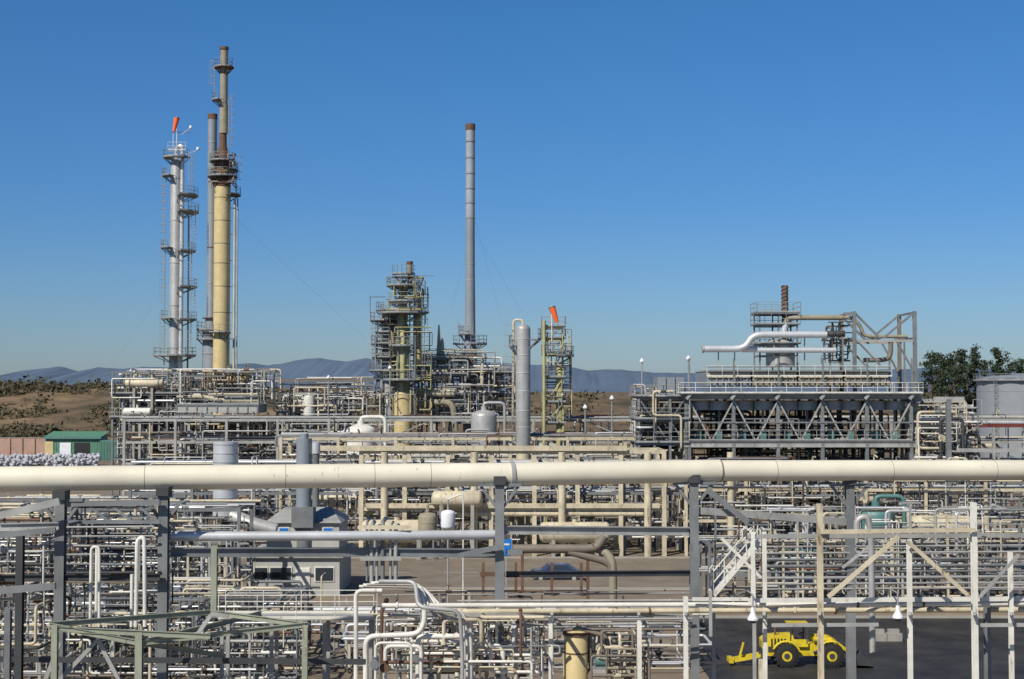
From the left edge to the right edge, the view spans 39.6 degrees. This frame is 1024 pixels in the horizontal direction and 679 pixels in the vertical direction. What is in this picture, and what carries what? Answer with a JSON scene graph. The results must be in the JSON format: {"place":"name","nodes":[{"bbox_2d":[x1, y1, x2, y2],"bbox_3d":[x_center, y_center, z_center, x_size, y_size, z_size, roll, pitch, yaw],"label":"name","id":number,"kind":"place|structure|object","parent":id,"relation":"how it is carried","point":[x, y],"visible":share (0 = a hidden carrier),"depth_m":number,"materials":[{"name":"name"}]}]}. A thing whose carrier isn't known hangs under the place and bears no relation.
{"place":"outdoors","nodes":[
{"label":"outdoors","id":0,"kind":"place"},
{"bbox_2d":[0,437,44,458],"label":"boundary wall","id":1,"kind":"structure","parent":0,"point":[9,446],"depth_m":337.08,"materials":[{"name":"concrete"}]},
{"bbox_2d":[0,358,1017,391],"bbox_3d":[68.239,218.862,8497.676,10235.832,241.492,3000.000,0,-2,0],"label":"distant mountains","id":2,"kind":"structure","parent":0,"point":[611,380],"depth_m":8187.96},
{"bbox_2d":[0,385,1023,678],"bbox_3d":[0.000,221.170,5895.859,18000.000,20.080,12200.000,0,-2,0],"label":"ground","id":3,"kind":"structure","parent":0,"point":[76,407],"depth_m":147.80,"materials":[{"name":"soil"}]},
{"bbox_2d":[0,453,100,465],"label":"bulk bags","id":4,"kind":"object","parent":3,"relation":"on","point":[56,459],"visible":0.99,"depth_m":302.34,"materials":[{"name":"fabric"}]},
{"bbox_2d":[0,491,142,548],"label":"pipe rack","id":5,"kind":"object","parent":3,"relation":"on","point":[26,498],"visible":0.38,"depth_m":141.16,"materials":[{"name":"grey metal"}]},
{"bbox_2d":[43,431,108,458],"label":"green workshop shed","id":6,"kind":"structure","parent":3,"relation":"on","point":[71,442],"depth_m":334.28,"materials":[{"name":"teal paint"}]},
{"bbox_2d":[100,440,121,460],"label":"shipping container","id":7,"kind":"object","parent":3,"relation":"on","point":[105,449],"visible":0.68,"depth_m":329.26,"materials":[{"name":"green metal"}]},
{"bbox_2d":[119,373,122,495],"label":"plant lamp","id":8,"kind":"object","parent":3,"relation":"on","point":[120,374],"visible":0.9,"depth_m":179.67,"materials":[{"name":"white metal"}]},
{"bbox_2d":[0,495,260,621],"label":"pipe rack","id":9,"kind":"object","parent":3,"relation":"on","point":[190,566],"visible":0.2,"depth_m":103.34,"materials":[{"name":"grey metal"}]},
{"bbox_2d":[109,368,205,514],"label":"piping structure","id":10,"kind":"object","parent":3,"relation":"on","point":[157,400],"visible":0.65,"depth_m":178.72,"materials":[{"name":"grey metal"}]},
{"bbox_2d":[0,570,325,678],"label":"manifold piping","id":11,"kind":"object","parent":3,"relation":"on","point":[292,638],"visible":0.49,"depth_m":79.01,"materials":[{"name":"metal"}]},
{"bbox_2d":[153,125,198,498],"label":"slim distillation column","id":12,"kind":"structure","parent":3,"relation":"on","point":[175,319],"depth_m":199.88,"materials":[{"name":"metal"}]},
{"bbox_2d":[173,117,179,153],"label":"windsock","id":13,"kind":"object","parent":12,"relation":"attached to","point":[176,121],"visible":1,"depth_m":200.44,"materials":[{"name":"orange fabric"}]},
{"bbox_2d":[93,230,521,394],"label":"guy wires","id":14,"kind":"object","parent":12,"relation":"attached to","point":[330,306],"visible":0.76,"depth_m":208.88,"materials":[{"name":"grey metal"}]},
{"bbox_2d":[0,505,365,678],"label":"foreground steel frame","id":15,"kind":"object","parent":3,"relation":"on","point":[140,550],"visible":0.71,"depth_m":53.56,"materials":[{"name":"white paint"}]},
{"bbox_2d":[196,113,216,498],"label":"exhaust stack","id":16,"kind":"object","parent":3,"relation":"on","point":[206,339],"visible":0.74,"depth_m":201.00,"materials":[{"name":"metal"}]},
{"bbox_2d":[208,46,241,498],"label":"yellow flare column","id":17,"kind":"structure","parent":3,"relation":"on","point":[224,163],"depth_m":199.39,"materials":[{"name":"metal"}]},
{"bbox_2d":[175,364,292,518],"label":"fin fan cooler","id":18,"kind":"object","parent":3,"relation":"on","point":[228,387],"visible":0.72,"depth_m":178.51,"materials":[{"name":"metal"}]},
{"bbox_2d":[212,441,278,530],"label":"spiral vent duct","id":19,"kind":"object","parent":3,"relation":"on","point":[225,452],"visible":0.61,"depth_m":111.78,"materials":[{"name":"metal"}]},
{"bbox_2d":[218,590,377,678],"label":"access walkway","id":20,"kind":"structure","parent":3,"relation":"on","point":[326,617],"depth_m":65.68,"materials":[{"name":"metal"}]},
{"bbox_2d":[242,507,354,594],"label":"control building","id":21,"kind":"structure","parent":3,"relation":"on","point":[307,572],"depth_m":111.44,"materials":[{"name":"metal"}]},
{"bbox_2d":[291,434,319,546],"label":"vent stack","id":22,"kind":"object","parent":21,"relation":"on","point":[303,514],"visible":0.63,"depth_m":112.16,"materials":[{"name":"grey metal"}]},
{"bbox_2d":[326,375,329,414],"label":"plant lamp","id":23,"kind":"object","parent":3,"relation":"on","point":[328,376],"visible":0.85,"depth_m":179.80,"materials":[{"name":"white metal"}]},
{"bbox_2d":[274,376,391,513],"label":"pipe bridge","id":24,"kind":"structure","parent":3,"relation":"on","point":[309,401],"depth_m":181.73,"materials":[{"name":"metal"}]},
{"bbox_2d":[319,491,379,516],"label":"pressure vessel","id":25,"kind":"object","parent":3,"relation":"on","point":[341,506],"visible":0.02,"depth_m":148.00,"materials":[{"name":"beige paint"}]},
{"bbox_2d":[346,415,386,530],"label":"dome vessel","id":26,"kind":"object","parent":3,"relation":"on","point":[361,425],"visible":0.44,"depth_m":158.92,"materials":[{"name":"white paint"}]},
{"bbox_2d":[369,296,407,514],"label":"stripper column","id":27,"kind":"structure","parent":3,"relation":"on","point":[382,356],"depth_m":183.93,"materials":[{"name":"metal"}]},
{"bbox_2d":[388,365,391,519],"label":"plant lamp","id":28,"kind":"object","parent":3,"relation":"on","point":[389,367],"visible":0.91,"depth_m":175.79,"materials":[{"name":"white metal"}]},
{"bbox_2d":[361,514,430,558],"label":"pressure vessel","id":29,"kind":"object","parent":3,"relation":"on","point":[412,524],"visible":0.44,"depth_m":135.75,"materials":[{"name":"beige paint"}]},
{"bbox_2d":[124,454,683,554],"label":"pipe rack","id":30,"kind":"object","parent":3,"relation":"on","point":[595,490],"visible":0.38,"depth_m":141.05,"materials":[{"name":"grey metal"}]},
{"bbox_2d":[380,261,432,516],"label":"green distillation column","id":31,"kind":"structure","parent":3,"relation":"on","point":[403,397],"depth_m":181.23,"materials":[{"name":"metal"}]},
{"bbox_2d":[0,475,869,678],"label":"pipeline support frame","id":32,"kind":"object","parent":3,"relation":"on","point":[61,501],"visible":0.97,"depth_m":59.91,"materials":[{"name":"grey metal"}]},
{"bbox_2d":[171,530,509,541],"bbox_3d":[-7.006,8.187,59.332,14.093,0.565,0.749,0,-2,-10],"label":"insulated pipe","id":33,"kind":"object","parent":32,"relation":"attached to","point":[316,535],"visible":1,"depth_m":58.95,"materials":[{"name":"metal"}]},
{"bbox_2d":[354,579,553,678],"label":"pipe manifold","id":34,"kind":"object","parent":32,"relation":"attached to","point":[466,651],"visible":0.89,"depth_m":58.28,"materials":[{"name":"white paint"}]},
{"bbox_2d":[358,517,407,587],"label":"riser pipes","id":35,"kind":"object","parent":34,"relation":"on","point":[382,558],"visible":0.91,"depth_m":59.63,"materials":[{"name":"grey metal"}]},
{"bbox_2d":[0,459,1023,490],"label":"pipeline","id":36,"kind":"object","parent":32,"relation":"on","point":[129,477],"visible":1,"depth_m":60.18,"materials":[{"name":"paint"}]},
{"bbox_2d":[441,494,463,678],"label":"filter pot","id":37,"kind":"object","parent":3,"relation":"on","point":[447,519],"visible":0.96,"depth_m":74.54,"materials":[{"name":"white metal"}]},
{"bbox_2d":[431,487,482,547],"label":"pressure vessel","id":38,"kind":"object","parent":3,"relation":"on","point":[472,499],"visible":0.84,"depth_m":136.85,"materials":[{"name":"beige paint"}]},
{"bbox_2d":[416,325,502,514],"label":"reboiler structure","id":39,"kind":"object","parent":3,"relation":"on","point":[450,392],"visible":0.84,"depth_m":184.70,"materials":[{"name":"grey metal"}]},
{"bbox_2d":[453,123,486,445],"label":"tall exhaust stack","id":40,"kind":"object","parent":3,"relation":"on","point":[469,340],"visible":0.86,"depth_m":190.09,"materials":[{"name":"metal"}]},
{"bbox_2d":[274,427,684,543],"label":"pipe rack","id":41,"kind":"object","parent":3,"relation":"on","point":[343,438],"visible":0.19,"depth_m":151.25,"materials":[{"name":"beige metal"}]},
{"bbox_2d":[0,372,971,453],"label":"scrub bushes","id":42,"kind":"object","parent":3,"relation":"on","point":[16,387],"visible":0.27,"depth_m":458.22,"materials":[{"name":"green plant"}]},
{"bbox_2d":[471,401,505,445],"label":"dome vessel","id":43,"kind":"object","parent":3,"relation":"on","point":[483,418],"visible":0.4,"depth_m":163.72,"materials":[{"name":"grey metal"}]},
{"bbox_2d":[473,362,515,445],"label":"condenser structure","id":44,"kind":"object","parent":3,"relation":"on","point":[501,375],"visible":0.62,"depth_m":187.90,"materials":[{"name":"grey metal"}]},
{"bbox_2d":[504,538,511,602],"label":"safety sign","id":45,"kind":"object","parent":3,"relation":"on","point":[507,543],"visible":0.52,"depth_m":84.59,"materials":[{"name":"blue metal"}]},
{"bbox_2d":[314,593,705,628],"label":"pipe rack","id":46,"kind":"object","parent":3,"relation":"on","point":[352,608],"visible":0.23,"depth_m":95.28,"materials":[{"name":"grey metal"}]},
{"bbox_2d":[317,602,711,678],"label":"pump station","id":47,"kind":"object","parent":3,"relation":"on","point":[344,637],"visible":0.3,"depth_m":82.94,"materials":[{"name":"beige paint"}]},
{"bbox_2d":[505,319,540,543],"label":"absorber vessel","id":48,"kind":"object","parent":3,"relation":"on","point":[521,352],"visible":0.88,"depth_m":149.28,"materials":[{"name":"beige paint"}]},
{"bbox_2d":[320,446,734,556],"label":"cream portal frame","id":49,"kind":"object","parent":3,"relation":"on","point":[562,509],"visible":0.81,"depth_m":138.16,"materials":[{"name":"paint"}]},
{"bbox_2d":[480,562,584,595],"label":"pipe barrier","id":50,"kind":"object","parent":3,"relation":"on","point":[551,581],"visible":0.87,"depth_m":111.28,"materials":[{"name":"beige metal"}]},
{"bbox_2d":[541,316,573,521],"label":"green access tower","id":51,"kind":"structure","parent":3,"relation":"on","point":[559,396],"depth_m":164.79,"materials":[{"name":"metal"}]},
{"bbox_2d":[548,305,558,353],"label":"windsock","id":52,"kind":"object","parent":51,"relation":"attached to","point":[552,310],"visible":1,"depth_m":164.62,"materials":[{"name":"orange fabric"}]},
{"bbox_2d":[513,535,616,641],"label":"elbow duct","id":53,"kind":"object","parent":3,"relation":"on","point":[585,551],"visible":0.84,"depth_m":89.36,"materials":[{"name":"beige metal"}]},
{"bbox_2d":[119,409,1023,527],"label":"pipe rack","id":54,"kind":"object","parent":3,"relation":"on","point":[175,440],"visible":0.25,"depth_m":168.47,"materials":[{"name":"metal"}]},
{"bbox_2d":[539,516,610,556],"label":"pressure vessel","id":55,"kind":"object","parent":3,"relation":"on","point":[552,539],"visible":0.56,"depth_m":136.75,"materials":[{"name":"beige paint"}]},
{"bbox_2d":[583,404,586,521],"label":"plant lamp","id":56,"kind":"object","parent":3,"relation":"on","point":[585,406],"visible":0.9,"depth_m":154.69,"materials":[{"name":"white metal"}]},
{"bbox_2d":[563,625,650,678],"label":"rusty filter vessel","id":57,"kind":"object","parent":3,"relation":"on","point":[578,656],"visible":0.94,"depth_m":59.11,"materials":[{"name":"yellow paint"}]},
{"bbox_2d":[610,395,613,543],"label":"plant lamp","id":58,"kind":"object","parent":3,"relation":"on","point":[611,397],"visible":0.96,"depth_m":149.72,"materials":[{"name":"white metal"}]},
{"bbox_2d":[640,358,643,458],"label":"plant lamp","id":59,"kind":"object","parent":3,"relation":"on","point":[641,360],"visible":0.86,"depth_m":149.89,"materials":[{"name":"white metal"}]},
{"bbox_2d":[631,483,677,549],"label":"support frame","id":60,"kind":"object","parent":3,"relation":"on","point":[642,524],"visible":0.08,"depth_m":143.78,"materials":[{"name":"metal"}]},
{"bbox_2d":[629,377,690,545],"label":"compressor structure","id":61,"kind":"object","parent":3,"relation":"on","point":[665,389],"visible":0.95,"depth_m":147.81,"materials":[{"name":"grey metal"}]},
{"bbox_2d":[686,355,690,391],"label":"plant lamp","id":62,"kind":"object","parent":3,"relation":"on","point":[687,357],"visible":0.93,"depth_m":147.89,"materials":[{"name":"white metal"}]},
{"bbox_2d":[707,518,760,678],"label":"steel staircase","id":63,"kind":"structure","parent":3,"relation":"on","point":[727,573],"depth_m":63.95,"materials":[{"name":"white metal"}]},
{"bbox_2d":[464,437,1014,551],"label":"heat exchangers","id":64,"kind":"object","parent":3,"relation":"on","point":[671,525],"visible":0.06,"depth_m":152.19,"materials":[{"name":"metal"}]},
{"bbox_2d":[549,502,1023,678],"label":"white pipe trestle","id":65,"kind":"object","parent":3,"relation":"on","point":[973,535],"visible":0.99,"depth_m":58.46,"materials":[{"name":"paint"}]},
{"bbox_2d":[382,589,1023,626],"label":"long pipe run","id":66,"kind":"object","parent":65,"relation":"on","point":[573,609],"visible":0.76,"depth_m":59.00,"materials":[{"name":"white paint"}]},
{"bbox_2d":[747,590,757,622],"bbox_3d":[9.679,10.826,57.636,0.440,1.155,1.414,0,-2,0],"label":"pendant lamp","id":67,"kind":"object","parent":65,"relation":"hanging from","point":[752,618],"visible":1,"depth_m":57.05,"materials":[{"name":"white metal"}]},
{"bbox_2d":[889,588,903,620],"bbox_3d":[15.502,10.748,57.639,0.440,1.155,1.414,0,-2,0],"label":"pendant lamp","id":68,"kind":"object","parent":65,"relation":"hanging from","point":[897,615],"visible":1,"depth_m":57.06,"materials":[{"name":"white metal"}]},
{"bbox_2d":[691,405,901,541],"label":"cooler underdeck piping","id":69,"kind":"object","parent":3,"relation":"on","point":[809,452],"visible":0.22,"depth_m":151.87,"materials":[{"name":"metal"}]},
{"bbox_2d":[674,358,923,545],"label":"air cooler structure","id":70,"kind":"object","parent":3,"relation":"on","point":[734,378],"visible":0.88,"depth_m":147.82,"materials":[{"name":"grey metal"}]},
{"bbox_2d":[702,285,917,391],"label":"cooler header piping","id":71,"kind":"object","parent":70,"relation":"on","point":[784,350],"visible":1,"depth_m":152.33,"materials":[{"name":"metal"}]},
{"bbox_2d":[727,621,872,667],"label":"wheel loader","id":72,"kind":"object","parent":3,"relation":"on","point":[787,649],"visible":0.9,"depth_m":82.73,"materials":[{"name":"metal"}]},
{"bbox_2d":[672,452,1023,555],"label":"pipe rack","id":73,"kind":"object","parent":3,"relation":"on","point":[980,488],"visible":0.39,"depth_m":138.56,"materials":[{"name":"grey metal"}]},
{"bbox_2d":[699,499,1023,612],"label":"pipe rack","id":74,"kind":"object","parent":3,"relation":"on","point":[806,528],"visible":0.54,"depth_m":105.40,"materials":[{"name":"grey metal"}]},
{"bbox_2d":[916,350,952,453],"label":"pine tree","id":75,"kind":"object","parent":3,"relation":"on","point":[930,365],"visible":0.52,"depth_m":299.34,"materials":[{"name":"green plant"}]},
{"bbox_2d":[922,352,951,409],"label":"pine tree","id":76,"kind":"object","parent":3,"relation":"on","point":[940,356],"visible":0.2,"depth_m":317.74,"materials":[{"name":"green plant"}]},
{"bbox_2d":[911,512,969,556],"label":"pressure vessel","id":77,"kind":"object","parent":3,"relation":"on","point":[917,519],"visible":0.17,"depth_m":135.72,"materials":[{"name":"beige paint"}]},
{"bbox_2d":[939,359,963,414],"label":"pine tree","id":78,"kind":"object","parent":3,"relation":"on","point":[949,379],"visible":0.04,"depth_m":329.65,"materials":[{"name":"green plant"}]},
{"bbox_2d":[937,348,974,455],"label":"pine tree","id":79,"kind":"object","parent":3,"relation":"on","point":[961,353],"visible":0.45,"depth_m":299.30,"materials":[{"name":"green plant"}]},
{"bbox_2d":[900,395,1023,513],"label":"pipe support frame","id":80,"kind":"object","parent":3,"relation":"on","point":[934,438],"visible":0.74,"depth_m":147.92,"materials":[{"name":"white metal"}]},
{"bbox_2d":[952,355,979,455],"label":"pine tree","id":81,"kind":"object","parent":3,"relation":"on","point":[969,386],"visible":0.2,"depth_m":309.81,"materials":[{"name":"green plant"}]},
{"bbox_2d":[961,343,984,457],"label":"pine tree","id":82,"kind":"object","parent":3,"relation":"on","point":[975,357],"visible":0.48,"depth_m":304.59,"materials":[{"name":"green plant"}]},
{"bbox_2d":[933,397,1023,549],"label":"pipe gantry","id":83,"kind":"object","parent":3,"relation":"on","point":[947,400],"visible":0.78,"depth_m":139.56,"materials":[{"name":"grey metal"}]},
{"bbox_2d":[978,356,1002,376],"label":"pine tree","id":84,"kind":"object","parent":3,"relation":"on","point":[984,366],"visible":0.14,"depth_m":319.45,"materials":[{"name":"green plant"}]},
{"bbox_2d":[973,373,1023,457],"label":"storage tank","id":85,"kind":"object","parent":3,"relation":"on","point":[1003,394],"visible":0.63,"depth_m":244.38,"materials":[{"name":"metal"}]},
{"bbox_2d":[990,347,1010,375],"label":"pine tree","id":86,"kind":"object","parent":3,"relation":"on","point":[996,353],"visible":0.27,"depth_m":299.81,"materials":[{"name":"green plant"}]},
{"bbox_2d":[1002,355,1021,374],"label":"pine tree","id":87,"kind":"object","parent":3,"relation":"on","point":[1011,365],"visible":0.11,"depth_m":329.32,"materials":[{"name":"green plant"}]},
{"bbox_2d":[1013,358,1023,372],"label":"pine tree","id":88,"kind":"object","parent":3,"relation":"on","point":[1020,366],"visible":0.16,"depth_m":314.81,"materials":[{"name":"green plant"}]},
{"bbox_2d":[0,0,1023,374],"label":"sky","id":89,"kind":"structure","parent":0,"point":[649,173],"materials":[{"name":"blue"}]},
{"bbox_2d":[3,558,1023,586],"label":"access road","id":90,"kind":"structure","parent":0,"point":[426,572],"depth_m":126.43,"materials":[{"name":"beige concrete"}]},
{"bbox_2d":[418,503,443,559],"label":"dome vessel","id":91,"kind":"object","parent":90,"relation":"on","point":[427,519],"visible":0.65,"depth_m":134.80,"materials":[{"name":"grey metal"}]},
{"bbox_2d":[33,557,1023,617],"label":"road kerb","id":92,"kind":"structure","parent":90,"relation":"on","point":[676,588],"depth_m":114.99,"materials":[{"name":"concrete"}]},
{"bbox_2d":[530,562,579,579],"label":"parked car","id":93,"kind":"object","parent":90,"relation":"on","point":[562,566],"visible":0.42,"depth_m":119.58,"materials":[{"name":"blue metal"}]},
{"bbox_2d":[770,547,824,564],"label":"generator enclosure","id":94,"kind":"object","parent":90,"relation":"on","point":[814,549],"visible":0.02,"depth_m":120.23,"materials":[{"name":"beige paint"}]},
{"bbox_2d":[785,579,838,582],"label":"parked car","id":95,"kind":"object","parent":90,"relation":"on","point":[829,580],"visible":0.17,"depth_m":117.50,"materials":[{"name":"grey metal"}]},
{"bbox_2d":[858,494,905,580],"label":"pipe","id":96,"kind":"object","parent":90,"relation":"on","point":[877,515],"visible":0.41,"depth_m":121.22,"materials":[{"name":"metal"}]},
{"bbox_2d":[875,579,915,584],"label":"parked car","id":97,"kind":"object","parent":90,"relation":"on","point":[876,580],"visible":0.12,"depth_m":117.50,"materials":[{"name":"blue metal"}]},
{"bbox_2d":[678,618,1023,678],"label":"yard road","id":98,"kind":"structure","parent":0,"point":[941,648],"depth_m":87.88,"materials":[{"name":"grey asphalt"}]},
{"bbox_2d":[875,629,886,640],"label":"concrete barrier","id":99,"kind":"object","parent":98,"relation":"on","point":[881,634],"visible":0.64,"depth_m":91.07,"materials":[{"name":"grey concrete"}]},
{"bbox_2d":[886,629,901,640],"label":"concrete barrier","id":100,"kind":"object","parent":98,"relation":"on","point":[894,634],"visible":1,"depth_m":91.07,"materials":[{"name":"grey concrete"}]}
]}

